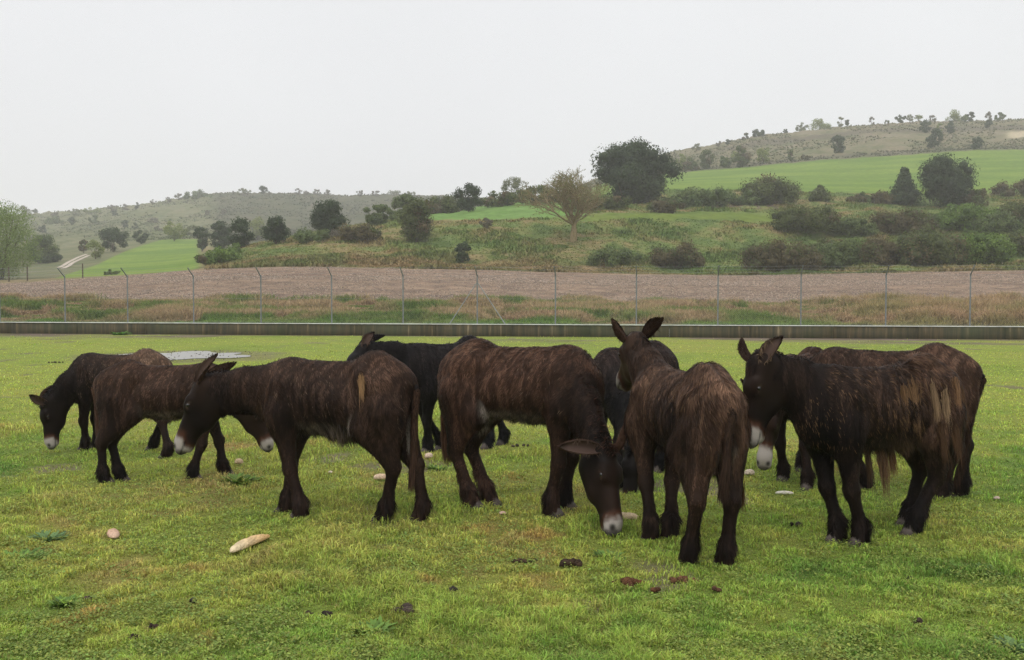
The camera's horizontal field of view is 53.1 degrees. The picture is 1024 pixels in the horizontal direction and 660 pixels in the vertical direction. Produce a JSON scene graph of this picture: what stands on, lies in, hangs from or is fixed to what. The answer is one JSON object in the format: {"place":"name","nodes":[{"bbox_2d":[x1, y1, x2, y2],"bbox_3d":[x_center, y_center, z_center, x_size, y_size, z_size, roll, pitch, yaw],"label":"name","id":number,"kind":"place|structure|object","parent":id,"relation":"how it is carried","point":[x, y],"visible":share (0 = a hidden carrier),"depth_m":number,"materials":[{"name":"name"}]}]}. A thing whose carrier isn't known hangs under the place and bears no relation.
{"place":"outdoors","nodes":[
{"label":"outdoors","id":0,"kind":"place"},
{"bbox_2d":[0,333,1023,659],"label":"ground","id":1,"kind":"structure","parent":0,"point":[268,347],"depth_m":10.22,"materials":[{"name":"green plant"}]},
{"bbox_2d":[0,546,51,561],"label":"weed clump","id":2,"kind":"object","parent":1,"relation":"on","point":[22,552],"visible":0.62,"depth_m":6.60,"materials":[{"name":"green plant"}]},
{"bbox_2d":[25,529,70,541],"bbox_3d":[-3.200,1.414,7.053,0.305,0.047,0.286,-1,2,-27],"label":"weed clump","id":3,"kind":"object","parent":1,"relation":"on","point":[53,535],"visible":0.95,"depth_m":7.08,"materials":[{"name":"green plant"}]},
{"bbox_2d":[46,593,84,606],"bbox_3d":[-2.423,1.469,5.555,0.202,0.043,0.203,-1,2,-24],"label":"weed clump","id":4,"kind":"object","parent":1,"relation":"on","point":[61,603],"visible":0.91,"depth_m":5.55,"materials":[{"name":"green plant"}]},
{"bbox_2d":[29,348,174,458],"bbox_3d":[-4.212,0.755,10.895,1.564,1.129,0.772,0,2,8],"label":"donkey","id":5,"kind":"object","parent":1,"relation":"on","point":[65,391],"visible":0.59,"depth_m":10.87},
{"bbox_2d":[107,528,119,537],"bbox_3d":[-2.767,1.407,7.106,0.082,0.045,0.232,-1,2,-26],"label":"stone","id":6,"kind":"object","parent":1,"relation":"on","point":[113,533],"visible":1,"depth_m":7.05,"materials":[{"name":"stone"}]},
{"bbox_2d":[91,359,273,483],"bbox_3d":[-3.007,0.815,9.402,1.633,1.103,0.609,0,2,-3],"label":"donkey","id":7,"kind":"object","parent":1,"relation":"on","point":[128,394],"visible":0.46,"depth_m":9.22},
{"bbox_2d":[119,351,250,359],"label":"puddle","id":8,"kind":"object","parent":1,"relation":"on","point":[182,355],"visible":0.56,"depth_m":27.70,"materials":[{"name":"grey liquid"}]},
{"bbox_2d":[213,472,264,484],"bbox_3d":[-2.451,1.328,9.178,0.426,0.081,0.398,2,3,41],"label":"weed clump","id":9,"kind":"object","parent":1,"relation":"on","point":[238,478],"visible":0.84,"depth_m":9.20,"materials":[{"name":"green plant"}]},
{"bbox_2d":[229,534,269,552],"bbox_3d":[-1.756,1.408,6.801,0.092,0.056,0.462,1,2,18],"label":"bread loaf","id":10,"kind":"object","parent":1,"relation":"on","point":[240,545],"visible":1,"depth_m":6.75,"materials":[{"name":"beige food"}]},
{"bbox_2d":[174,350,433,522],"bbox_3d":[-1.585,0.785,7.851,2.088,1.292,0.567,1,2,16],"label":"donkey","id":11,"kind":"object","parent":1,"relation":"on","point":[368,401],"visible":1,"depth_m":7.62},
{"bbox_2d":[340,615,397,634],"bbox_3d":[-0.706,1.496,5.144,0.277,0.050,0.266,-1,2,-33],"label":"weed clump","id":12,"kind":"object","parent":1,"relation":"on","point":[376,623],"visible":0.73,"depth_m":5.20,"materials":[{"name":"green plant"}]},
{"bbox_2d":[390,602,414,613],"bbox_3d":[-0.580,1.481,5.425,0.122,0.057,0.113,-1,2,-17],"label":"dung","id":13,"kind":"object","parent":1,"relation":"on","point":[407,607],"visible":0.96,"depth_m":5.41,"materials":[{"name":"grey"}]},
{"bbox_2d":[346,331,512,452],"bbox_3d":[-0.871,0.652,10.882,0.644,1.324,2.142,2,3,43],"label":"donkey","id":14,"kind":"object","parent":1,"relation":"on","point":[422,361],"visible":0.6,"depth_m":10.65},
{"bbox_2d":[0,322,1023,339],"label":"retaining wall","id":15,"kind":"structure","parent":1,"relation":"on","point":[771,331],"depth_m":40.15,"materials":[{"name":"concrete"}]},
{"bbox_2d":[0,265,1023,325],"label":"wire fence","id":16,"kind":"object","parent":15,"relation":"on","point":[752,278],"visible":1,"depth_m":40.17,"materials":[{"name":"metal"}]},
{"bbox_2d":[0,365,1023,659],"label":"clover","id":17,"kind":"object","parent":1,"relation":"on","point":[80,655],"visible":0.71,"depth_m":5.69,"materials":[{"name":"green plant"}]},
{"bbox_2d":[437,338,626,536],"bbox_3d":[0.214,0.747,7.961,1.926,1.355,0.830,2,3,41],"label":"donkey","id":18,"kind":"object","parent":1,"relation":"on","point":[485,386],"visible":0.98,"depth_m":7.84},
{"bbox_2d":[559,558,582,566],"bbox_3d":[0.365,1.443,6.375,0.147,0.050,0.120,0,2,0],"label":"dung","id":19,"kind":"object","parent":1,"relation":"on","point":[576,562],"visible":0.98,"depth_m":6.34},
{"bbox_2d":[592,549,624,559],"bbox_3d":[0.615,1.442,6.576,0.242,0.042,0.228,0,2,0],"label":"weed clump","id":20,"kind":"object","parent":1,"relation":"on","point":[599,552],"visible":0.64,"depth_m":6.62,"materials":[{"name":"green plant"}]},
{"bbox_2d":[611,576,644,586],"bbox_3d":[0.678,1.468,5.985,0.195,0.046,0.143,1,2,22],"label":"dung","id":21,"kind":"object","parent":1,"relation":"on","point":[628,580],"visible":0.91,"depth_m":5.96,"materials":[{"name":"brown"}]},
{"bbox_2d":[622,512,638,519],"bbox_3d":[0.840,1.387,7.638,0.212,0.055,0.103,0,2,0],"label":"bread loaf","id":22,"kind":"object","parent":1,"relation":"on","point":[629,515],"visible":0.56,"depth_m":7.60,"materials":[{"name":"beige food"}]},
{"bbox_2d":[594,340,679,493],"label":"donkey","id":23,"kind":"object","parent":1,"relation":"on","point":[616,399],"visible":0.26,"depth_m":9.24},
{"bbox_2d":[609,316,752,565],"bbox_3d":[1.096,0.683,7.124,0.548,1.542,1.936,-1,2,-15],"label":"donkey","id":24,"kind":"object","parent":1,"relation":"on","point":[693,422],"visible":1,"depth_m":6.42},
{"bbox_2d":[669,575,698,582],"bbox_3d":[1.011,1.467,6.026,0.171,0.035,0.094,0,2,0],"label":"dung","id":25,"kind":"object","parent":1,"relation":"on","point":[679,579],"visible":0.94,"depth_m":6.01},
{"bbox_2d":[740,346,821,490],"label":"donkey","id":26,"kind":"object","parent":1,"relation":"on","point":[775,436],"visible":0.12,"depth_m":8.89},
{"bbox_2d":[737,335,968,546],"bbox_3d":[2.414,0.729,7.104,1.836,1.422,0.626,-1,2,-25],"label":"donkey","id":27,"kind":"object","parent":1,"relation":"on","point":[911,409],"visible":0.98,"depth_m":6.92},
{"bbox_2d":[809,342,986,498],"bbox_3d":[3.242,0.743,8.805,1.516,1.307,0.672,1,2,23],"label":"donkey","id":28,"kind":"object","parent":1,"relation":"on","point":[966,368],"visible":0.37,"depth_m":8.52},
{"bbox_2d":[991,634,1023,653],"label":"weed clump","id":29,"kind":"object","parent":1,"relation":"on","point":[1009,639],"visible":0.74,"depth_m":4.89,"materials":[{"name":"green plant"}]},
{"bbox_2d":[0,119,1023,283],"bbox_3d":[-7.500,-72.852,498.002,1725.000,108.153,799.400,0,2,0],"label":"hillside","id":30,"kind":"structure","parent":0,"point":[68,244],"depth_m":306.86,"materials":[{"name":"green plant"}]},
{"bbox_2d":[0,198,43,279],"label":"tall tree","id":31,"kind":"object","parent":30,"relation":"on","point":[6,260],"visible":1,"depth_m":117.61,"materials":[{"name":"green plant"}]},
{"bbox_2d":[0,263,82,281],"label":"field fence","id":32,"kind":"object","parent":30,"relation":"on","point":[9,272],"visible":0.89,"depth_m":105.83,"materials":[{"name":"grey wood"}]},
{"bbox_2d":[25,234,59,262],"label":"bush","id":33,"kind":"object","parent":30,"relation":"on","point":[46,240],"visible":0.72,"depth_m":205.80,"materials":[{"name":"green plant"}]},
{"bbox_2d":[28,253,62,262],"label":"bush","id":34,"kind":"object","parent":30,"relation":"on","point":[59,256],"visible":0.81,"depth_m":204.82,"materials":[{"name":"green plant"}]},
{"bbox_2d":[43,215,65,224],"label":"ridge tree","id":35,"kind":"object","parent":30,"relation":"on","point":[50,221],"visible":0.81,"depth_m":490.83,"materials":[{"name":"green plant"}]},
{"bbox_2d":[78,239,88,252],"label":"bush","id":36,"kind":"object","parent":30,"relation":"on","point":[80,246],"visible":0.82,"depth_m":240.69,"materials":[{"name":"green plant"}]},
{"bbox_2d":[85,238,104,258],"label":"bush","id":37,"kind":"object","parent":30,"relation":"on","point":[93,244],"visible":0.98,"depth_m":208.15,"materials":[{"name":"green plant"}]},
{"bbox_2d":[98,227,129,251],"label":"round tree","id":38,"kind":"object","parent":30,"relation":"on","point":[113,235],"visible":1,"depth_m":233.13,"materials":[{"name":"green plant"}]},
{"bbox_2d":[132,230,148,243],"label":"round tree","id":39,"kind":"object","parent":30,"relation":"on","point":[143,238],"visible":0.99,"depth_m":273.13,"materials":[{"name":"green plant"}]},
{"bbox_2d":[182,189,211,199],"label":"ridge tree","id":40,"kind":"object","parent":30,"relation":"on","point":[198,193],"visible":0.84,"depth_m":574.23,"materials":[{"name":"green plant"}]},
{"bbox_2d":[192,227,210,251],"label":"tree","id":41,"kind":"object","parent":30,"relation":"on","point":[203,243],"visible":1,"depth_m":210.99,"materials":[{"name":"green plant"}]},
{"bbox_2d":[194,254,221,264],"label":"bush","id":42,"kind":"object","parent":30,"relation":"on","point":[201,259],"visible":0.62,"depth_m":113.90,"materials":[{"name":"green plant"}]},
{"bbox_2d":[209,219,231,248],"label":"dark tree","id":43,"kind":"object","parent":30,"relation":"on","point":[221,233],"visible":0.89,"depth_m":195.12,"materials":[{"name":"green plant"}]},
{"bbox_2d":[203,245,242,263],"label":"bush","id":44,"kind":"object","parent":30,"relation":"on","point":[219,254],"visible":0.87,"depth_m":114.01,"materials":[{"name":"green plant"}]},
{"bbox_2d":[226,216,257,247],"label":"dark tree","id":45,"kind":"object","parent":30,"relation":"on","point":[239,225],"visible":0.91,"depth_m":137.35,"materials":[{"name":"green plant"}]},
{"bbox_2d":[246,217,265,239],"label":"yellow tree","id":46,"kind":"object","parent":30,"relation":"on","point":[255,223],"visible":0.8,"depth_m":318.78,"materials":[{"name":"green plant"}]},
{"bbox_2d":[259,215,290,243],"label":"dark tree","id":47,"kind":"object","parent":30,"relation":"on","point":[276,231],"visible":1,"depth_m":131.48,"materials":[{"name":"green plant"}]},
{"bbox_2d":[293,227,330,242],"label":"bush","id":48,"kind":"object","parent":30,"relation":"on","point":[303,236],"visible":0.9,"depth_m":125.98,"materials":[{"name":"green plant"}]},
{"bbox_2d":[309,199,351,234],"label":"round tree","id":49,"kind":"object","parent":30,"relation":"on","point":[321,217],"visible":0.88,"depth_m":133.67,"materials":[{"name":"green plant"}]},
{"bbox_2d":[335,222,382,241],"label":"bush","id":50,"kind":"object","parent":30,"relation":"on","point":[363,232],"visible":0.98,"depth_m":123.67,"materials":[{"name":"green plant"}]},
{"bbox_2d":[363,203,398,224],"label":"bush","id":51,"kind":"object","parent":30,"relation":"on","point":[379,217],"visible":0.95,"depth_m":148.12,"materials":[{"name":"green plant"}]},
{"bbox_2d":[391,192,420,216],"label":"bush","id":52,"kind":"object","parent":30,"relation":"on","point":[402,200],"visible":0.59,"depth_m":166.44,"materials":[{"name":"green plant"}]},
{"bbox_2d":[395,197,434,241],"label":"bush","id":53,"kind":"object","parent":30,"relation":"on","point":[415,219],"visible":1,"depth_m":123.92,"materials":[{"name":"green plant"}]},
{"bbox_2d":[454,241,471,261],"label":"bush","id":54,"kind":"object","parent":30,"relation":"on","point":[461,255],"visible":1,"depth_m":113.41,"materials":[{"name":"green plant"}]},
{"bbox_2d":[479,217,493,227],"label":"bush","id":55,"kind":"object","parent":30,"relation":"on","point":[487,223],"visible":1,"depth_m":130.94,"materials":[{"name":"green plant"}]},
{"bbox_2d":[0,118,1023,249],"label":"scrub","id":56,"kind":"object","parent":30,"relation":"on","point":[697,160],"visible":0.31,"depth_m":399.28,"materials":[{"name":"green plant"}]},
{"bbox_2d":[512,165,609,241],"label":"budding tree","id":57,"kind":"object","parent":30,"relation":"on","point":[570,191],"visible":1,"depth_m":124.44,"materials":[{"name":"green plant"}]},
{"bbox_2d":[585,195,631,208],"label":"bush","id":58,"kind":"object","parent":30,"relation":"on","point":[612,202],"visible":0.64,"depth_m":150.83,"materials":[{"name":"green plant"}]},
{"bbox_2d":[204,188,1023,274],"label":"bank vegetation","id":59,"kind":"object","parent":30,"relation":"on","point":[405,260],"visible":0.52,"depth_m":121.13,"materials":[{"name":"green plant"}]},
{"bbox_2d":[584,244,645,266],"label":"bush","id":60,"kind":"object","parent":30,"relation":"on","point":[611,257],"visible":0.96,"depth_m":111.76,"materials":[{"name":"green plant"}]},
{"bbox_2d":[590,135,686,203],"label":"broad tree","id":61,"kind":"object","parent":30,"relation":"on","point":[633,173],"visible":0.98,"depth_m":164.38,"materials":[{"name":"green plant"}]},
{"bbox_2d":[646,200,684,213],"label":"bush","id":62,"kind":"object","parent":30,"relation":"on","point":[659,206],"visible":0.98,"depth_m":144.35,"materials":[{"name":"green plant"}]},
{"bbox_2d":[646,239,706,267],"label":"bush","id":63,"kind":"object","parent":30,"relation":"on","point":[684,253],"visible":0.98,"depth_m":111.21,"materials":[{"name":"green plant"}]},
{"bbox_2d":[681,156,699,170],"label":"ridge tree","id":64,"kind":"object","parent":30,"relation":"on","point":[692,163],"visible":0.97,"depth_m":305.81,"materials":[{"name":"green plant"}]},
{"bbox_2d":[671,183,735,207],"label":"bush","id":65,"kind":"object","parent":30,"relation":"on","point":[720,198],"visible":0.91,"depth_m":158.20,"materials":[{"name":"green plant"}]},
{"bbox_2d":[699,149,714,168],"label":"ridge tree","id":66,"kind":"object","parent":30,"relation":"on","point":[706,162],"visible":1,"depth_m":306.11,"materials":[{"name":"green plant"}]},
{"bbox_2d":[720,156,731,167],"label":"ridge tree","id":67,"kind":"object","parent":30,"relation":"on","point":[723,160],"visible":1,"depth_m":303.23,"materials":[{"name":"green plant"}]},
{"bbox_2d":[731,145,751,167],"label":"ridge tree","id":68,"kind":"object","parent":30,"relation":"on","point":[741,159],"visible":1,"depth_m":300.43,"materials":[{"name":"green plant"}]},
{"bbox_2d":[730,190,761,205],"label":"bush","id":69,"kind":"object","parent":30,"relation":"on","point":[739,200],"visible":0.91,"depth_m":163.59,"materials":[{"name":"green plant"}]},
{"bbox_2d":[756,147,770,162],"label":"ridge tree","id":70,"kind":"object","parent":30,"relation":"on","point":[760,152],"visible":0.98,"depth_m":306.62,"materials":[{"name":"green plant"}]},
{"bbox_2d":[737,173,803,204],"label":"bush","id":71,"kind":"object","parent":30,"relation":"on","point":[769,190],"visible":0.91,"depth_m":165.55,"materials":[{"name":"green plant"}]},
{"bbox_2d":[734,235,825,271],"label":"bush","id":72,"kind":"object","parent":30,"relation":"on","point":[768,256],"visible":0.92,"depth_m":103.92,"materials":[{"name":"green plant"}]},
{"bbox_2d":[766,201,843,232],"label":"bush","id":73,"kind":"object","parent":30,"relation":"on","point":[792,218],"visible":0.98,"depth_m":129.47,"materials":[{"name":"green plant"}]},
{"bbox_2d":[804,184,834,201],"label":"bush","id":74,"kind":"object","parent":30,"relation":"on","point":[819,193],"visible":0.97,"depth_m":170.75,"materials":[{"name":"green plant"}]},
{"bbox_2d":[808,118,831,129],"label":"ridge tree","id":75,"kind":"object","parent":30,"relation":"on","point":[820,123],"visible":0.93,"depth_m":430.83,"materials":[{"name":"green plant"}]},
{"bbox_2d":[830,134,845,152],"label":"ridge tree","id":76,"kind":"object","parent":30,"relation":"on","point":[838,145],"visible":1,"depth_m":318.53,"materials":[{"name":"green plant"}]},
{"bbox_2d":[812,233,868,270],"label":"bush","id":77,"kind":"object","parent":30,"relation":"on","point":[839,255],"visible":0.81,"depth_m":109.20,"materials":[{"name":"green plant"}]},
{"bbox_2d":[833,214,878,236],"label":"bush","id":78,"kind":"object","parent":30,"relation":"on","point":[852,226],"visible":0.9,"depth_m":129.34,"materials":[{"name":"green plant"}]},
{"bbox_2d":[845,191,871,202],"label":"bush","id":79,"kind":"object","parent":30,"relation":"on","point":[860,197],"visible":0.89,"depth_m":170.35,"materials":[{"name":"green plant"}]},
{"bbox_2d":[855,233,902,265],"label":"bush","id":80,"kind":"object","parent":30,"relation":"on","point":[881,251],"visible":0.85,"depth_m":109.62,"materials":[{"name":"green plant"}]},
{"bbox_2d":[868,189,899,204],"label":"bush","id":81,"kind":"object","parent":30,"relation":"on","point":[879,197],"visible":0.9,"depth_m":168.35,"materials":[{"name":"green plant"}]},
{"bbox_2d":[866,206,941,234],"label":"bush","id":82,"kind":"object","parent":30,"relation":"on","point":[887,222],"visible":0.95,"depth_m":130.77,"materials":[{"name":"green plant"}]},
{"bbox_2d":[887,166,923,204],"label":"conifer","id":83,"kind":"object","parent":30,"relation":"on","point":[905,191],"visible":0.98,"depth_m":168.53,"materials":[{"name":"green plant"}]},
{"bbox_2d":[919,119,931,132],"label":"ridge tree","id":84,"kind":"object","parent":30,"relation":"on","point":[923,127],"visible":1,"depth_m":382.72,"materials":[{"name":"green plant"}]},
{"bbox_2d":[890,225,975,266],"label":"bush","id":85,"kind":"object","parent":30,"relation":"on","point":[929,248],"visible":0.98,"depth_m":107.53,"materials":[{"name":"green plant"}]},
{"bbox_2d":[925,128,943,147],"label":"ridge tree","id":86,"kind":"object","parent":30,"relation":"on","point":[935,133],"visible":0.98,"depth_m":326.03,"materials":[{"name":"green plant"}]},
{"bbox_2d":[914,150,979,207],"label":"bushy tree","id":87,"kind":"object","parent":30,"relation":"on","point":[953,185],"visible":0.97,"depth_m":162.62,"materials":[{"name":"green plant"}]},
{"bbox_2d":[945,120,954,133],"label":"ridge tree","id":88,"kind":"object","parent":30,"relation":"on","point":[950,129],"visible":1,"depth_m":377.21,"materials":[{"name":"green plant"}]},
{"bbox_2d":[945,109,963,121],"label":"ridge tree","id":89,"kind":"object","parent":30,"relation":"on","point":[955,116],"visible":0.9,"depth_m":422.68,"materials":[{"name":"green plant"}]},
{"bbox_2d":[935,202,1000,230],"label":"bush","id":90,"kind":"object","parent":30,"relation":"on","point":[953,216],"visible":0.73,"depth_m":133.65,"materials":[{"name":"green plant"}]},
{"bbox_2d":[957,188,989,207],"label":"bush","id":91,"kind":"object","parent":30,"relation":"on","point":[973,198],"visible":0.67,"depth_m":163.26,"materials":[{"name":"green plant"}]},
{"bbox_2d":[971,137,983,148],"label":"ridge tree","id":92,"kind":"object","parent":30,"relation":"on","point":[975,145],"visible":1,"depth_m":304.14,"materials":[{"name":"green plant"}]},
{"bbox_2d":[953,228,1019,265],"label":"bush","id":93,"kind":"object","parent":30,"relation":"on","point":[990,250],"visible":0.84,"depth_m":108.18,"materials":[{"name":"green plant"}]},
{"bbox_2d":[973,207,1023,235],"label":"bush","id":94,"kind":"object","parent":30,"relation":"on","point":[1004,221],"visible":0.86,"depth_m":129.28,"materials":[{"name":"green plant"}]},
{"bbox_2d":[988,178,1023,196],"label":"bush","id":95,"kind":"object","parent":30,"relation":"on","point":[1002,190],"visible":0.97,"depth_m":181.02,"materials":[{"name":"green plant"}]},
{"bbox_2d":[990,230,1023,255],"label":"bush","id":96,"kind":"object","parent":30,"relation":"on","point":[1017,239],"visible":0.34,"depth_m":116.33,"materials":[{"name":"green plant"}]},
{"bbox_2d":[992,196,1023,224],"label":"bush","id":97,"kind":"object","parent":30,"relation":"on","point":[1015,208],"visible":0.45,"depth_m":133.59,"materials":[{"name":"green plant"}]},
{"bbox_2d":[0,267,1023,302],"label":"ploughed field","id":98,"kind":"structure","parent":0,"point":[451,283],"depth_m":73.50,"materials":[{"name":"brown soil"}]},
{"bbox_2d":[0,266,1023,303],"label":"stones","id":99,"kind":"object","parent":98,"relation":"on","point":[711,285],"visible":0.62,"depth_m":76.05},
{"bbox_2d":[0,0,1023,214],"label":"sky","id":100,"kind":"structure","parent":0,"point":[103,103],"materials":[{"name":"white"}]},
{"bbox_2d":[58,149,1023,277],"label":"green field","id":101,"kind":"structure","parent":0,"point":[867,174],"depth_m":235.29,"materials":[{"name":"green plant"}]},
{"bbox_2d":[163,221,188,240],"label":"bush","id":102,"kind":"object","parent":101,"relation":"on","point":[174,233],"visible":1,"depth_m":283.05,"materials":[{"name":"green plant"}]},
{"bbox_2d":[424,194,461,213],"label":"bush","id":103,"kind":"object","parent":101,"relation":"on","point":[445,204],"visible":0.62,"depth_m":171.98,"materials":[{"name":"green plant"}]},
{"bbox_2d":[450,182,483,211],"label":"round tree","id":104,"kind":"object","parent":101,"relation":"on","point":[465,203],"visible":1,"depth_m":164.27,"materials":[{"name":"green plant"}]},
{"bbox_2d":[479,190,526,207],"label":"bush","id":105,"kind":"object","parent":101,"relation":"on","point":[506,198],"visible":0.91,"depth_m":171.51,"materials":[{"name":"green plant"}]},
{"bbox_2d":[500,177,528,202],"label":"pale tree","id":106,"kind":"object","parent":101,"relation":"on","point":[515,183],"visible":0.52,"depth_m":181.31,"materials":[{"name":"green plant"}]},
{"bbox_2d":[514,185,560,202],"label":"bush","id":107,"kind":"object","parent":101,"relation":"on","point":[539,188],"visible":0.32,"depth_m":170.10,"materials":[{"name":"green plant"}]},
{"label":"verge ground","id":108,"kind":"structure","parent":0,"visible":0},
{"bbox_2d":[0,290,1023,325],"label":"rough grass","id":109,"kind":"structure","parent":108,"relation":"on","point":[768,313],"depth_m":44.87,"materials":[{"name":"green plant"}]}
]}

